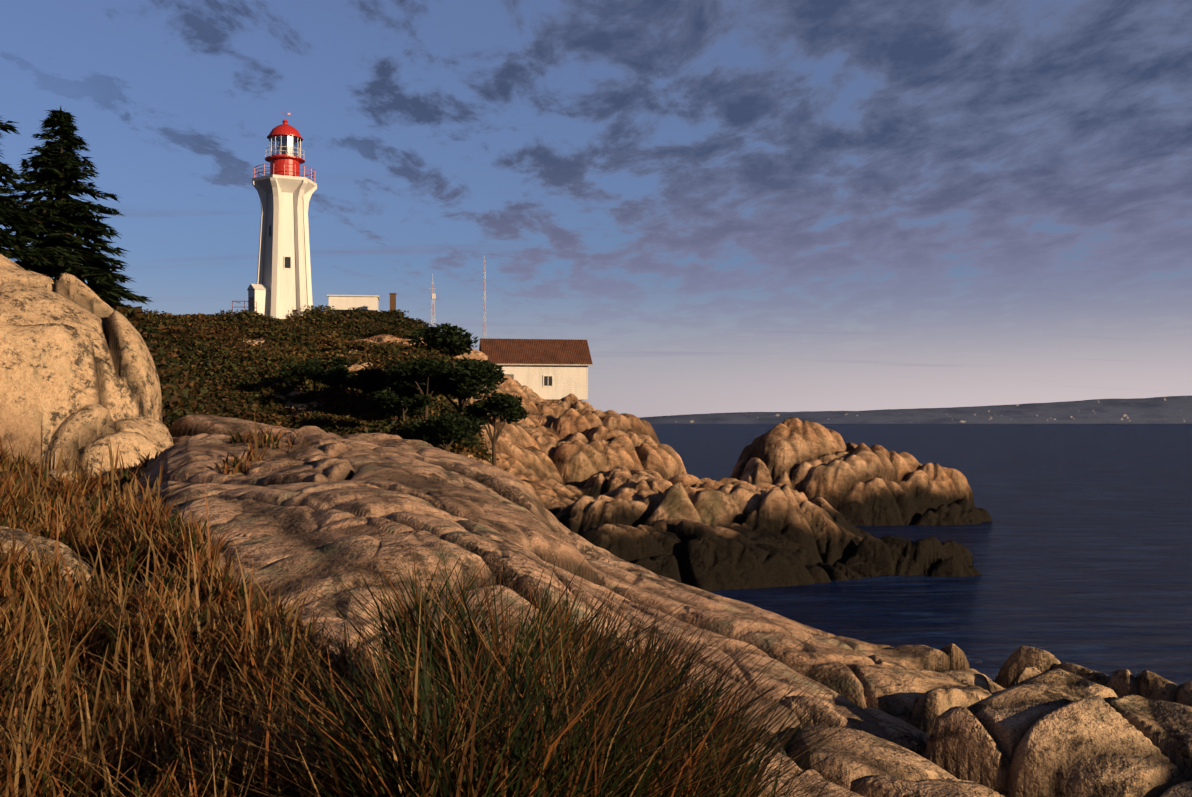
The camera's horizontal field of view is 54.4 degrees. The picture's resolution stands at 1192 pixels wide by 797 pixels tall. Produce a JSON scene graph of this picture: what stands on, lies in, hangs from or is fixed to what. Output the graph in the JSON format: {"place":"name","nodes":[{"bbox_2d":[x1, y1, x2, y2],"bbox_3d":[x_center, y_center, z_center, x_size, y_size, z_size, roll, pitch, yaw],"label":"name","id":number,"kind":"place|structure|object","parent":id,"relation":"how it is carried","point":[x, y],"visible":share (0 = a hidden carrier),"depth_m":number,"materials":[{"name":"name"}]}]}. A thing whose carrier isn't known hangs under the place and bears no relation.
{"place":"outdoors","nodes":[
{"label":"outdoors","id":0,"kind":"place"},
{"bbox_2d":[151,312,992,590],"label":"rocky headland","id":1,"kind":"structure","parent":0,"point":[792,501],"depth_m":74.90,"materials":[{"name":"stone"}]},
{"bbox_2d":[0,117,64,269],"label":"fir tree","id":2,"kind":"object","parent":1,"relation":"on","point":[10,208],"visible":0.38,"depth_m":42.44,"materials":[{"name":"green plant"}]},
{"bbox_2d":[0,106,166,338],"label":"fir tree","id":3,"kind":"object","parent":1,"relation":"on","point":[65,215],"visible":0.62,"depth_m":45.65,"materials":[{"name":"green plant"}]},
{"bbox_2d":[232,301,256,310],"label":"railing pipe","id":4,"kind":"object","parent":1,"relation":"on","point":[244,304],"visible":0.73,"depth_m":106.65,"materials":[{"name":"grey metal"}]},
{"bbox_2d":[247,113,316,318],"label":"lighthouse tower","id":5,"kind":"structure","parent":1,"relation":"on","point":[283,285],"depth_m":108.57,"materials":[{"name":"white paint"}]},
{"bbox_2d":[277,356,352,391],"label":"pine tree","id":6,"kind":"object","parent":1,"relation":"on","point":[313,369],"visible":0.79,"depth_m":75.03,"materials":[{"name":"green plant"}]},
{"bbox_2d":[111,303,558,463],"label":"salal shrub","id":7,"kind":"object","parent":1,"relation":"on","point":[225,353],"visible":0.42,"depth_m":79.84,"materials":[{"name":"green plant"}]},
{"bbox_2d":[320,365,385,412],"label":"pine tree","id":8,"kind":"object","parent":1,"relation":"on","point":[336,376],"visible":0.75,"depth_m":73.33,"materials":[{"name":"green plant"}]},
{"bbox_2d":[327,295,379,312],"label":"building","id":9,"kind":"structure","parent":1,"relation":"on","point":[344,303],"depth_m":111.49,"materials":[{"name":"white paint"}]},
{"bbox_2d":[389,293,396,309],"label":"chimney","id":10,"kind":"object","parent":1,"relation":"on","point":[392,301],"visible":0.82,"depth_m":108.74,"materials":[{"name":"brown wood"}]},
{"bbox_2d":[372,389,433,420],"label":"pine tree","id":11,"kind":"object","parent":1,"relation":"on","point":[391,403],"visible":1,"depth_m":65.76,"materials":[{"name":"green plant"}]},
{"bbox_2d":[383,358,467,419],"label":"pine tree","id":12,"kind":"object","parent":1,"relation":"on","point":[408,374],"visible":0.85,"depth_m":67.62,"materials":[{"name":"green plant"}]},
{"bbox_2d":[429,280,435,324],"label":"antenna mast","id":13,"kind":"object","parent":1,"relation":"on","point":[433,296],"visible":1,"depth_m":106.05,"materials":[{"name":"metal"}]},
{"bbox_2d":[404,411,484,450],"bbox_3d":[-8.183,2.488,64.117,3.996,3.592,4.242,-1,-1,28],"label":"pine tree","id":14,"kind":"object","parent":1,"relation":"on","point":[451,430],"visible":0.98,"depth_m":63.27,"materials":[{"name":"green plant"}]},
{"bbox_2d":[406,323,507,420],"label":"pine tree","id":15,"kind":"object","parent":1,"relation":"on","point":[475,378],"visible":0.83,"depth_m":67.03,"materials":[{"name":"green plant"}]},
{"bbox_2d":[483,255,485,337],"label":"tall mast","id":16,"kind":"object","parent":1,"relation":"on","point":[484,299],"visible":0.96,"depth_m":104.11,"materials":[{"name":"metal"}]},
{"bbox_2d":[458,392,528,465],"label":"pine tree","id":17,"kind":"object","parent":1,"relation":"on","point":[509,408],"visible":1,"depth_m":67.96,"materials":[{"name":"green plant"}]},
{"bbox_2d":[496,364,592,399],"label":"shed walls","id":18,"kind":"structure","parent":1,"relation":"on","point":[567,379],"depth_m":97.64,"materials":[{"name":"white paint"}]},
{"bbox_2d":[479,338,592,363],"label":"shed roof","id":19,"kind":"structure","parent":18,"relation":"on","point":[534,351],"depth_m":98.61,"materials":[{"name":"brown tile"}]},
{"bbox_2d":[0,254,1191,796],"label":"foreground rocks","id":20,"kind":"object","parent":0,"point":[78,370],"visible":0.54,"depth_m":6.75,"materials":[{"name":"stone"}]},
{"bbox_2d":[0,412,909,796],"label":"grass","id":21,"kind":"structure","parent":20,"relation":"on","point":[448,712],"depth_m":3.38,"materials":[{"name":"brown plant"}]},
{"bbox_2d":[0,0,1191,417],"label":"sky","id":22,"kind":"structure","parent":0,"point":[734,205],"materials":[{"name":"blue"}]},
{"bbox_2d":[639,396,1191,423],"bbox_3d":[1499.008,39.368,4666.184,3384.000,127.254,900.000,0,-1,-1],"label":"shore land","id":23,"kind":"structure","parent":0,"point":[1168,410],"depth_m":4234.98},
{"bbox_2d":[651,424,1191,685],"bbox_3d":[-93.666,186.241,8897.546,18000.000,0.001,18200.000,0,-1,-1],"label":"sea water","id":24,"kind":"structure","parent":0,"point":[1079,547],"depth_m":62.23,"materials":[{"name":"blue liquid"}]}
]}

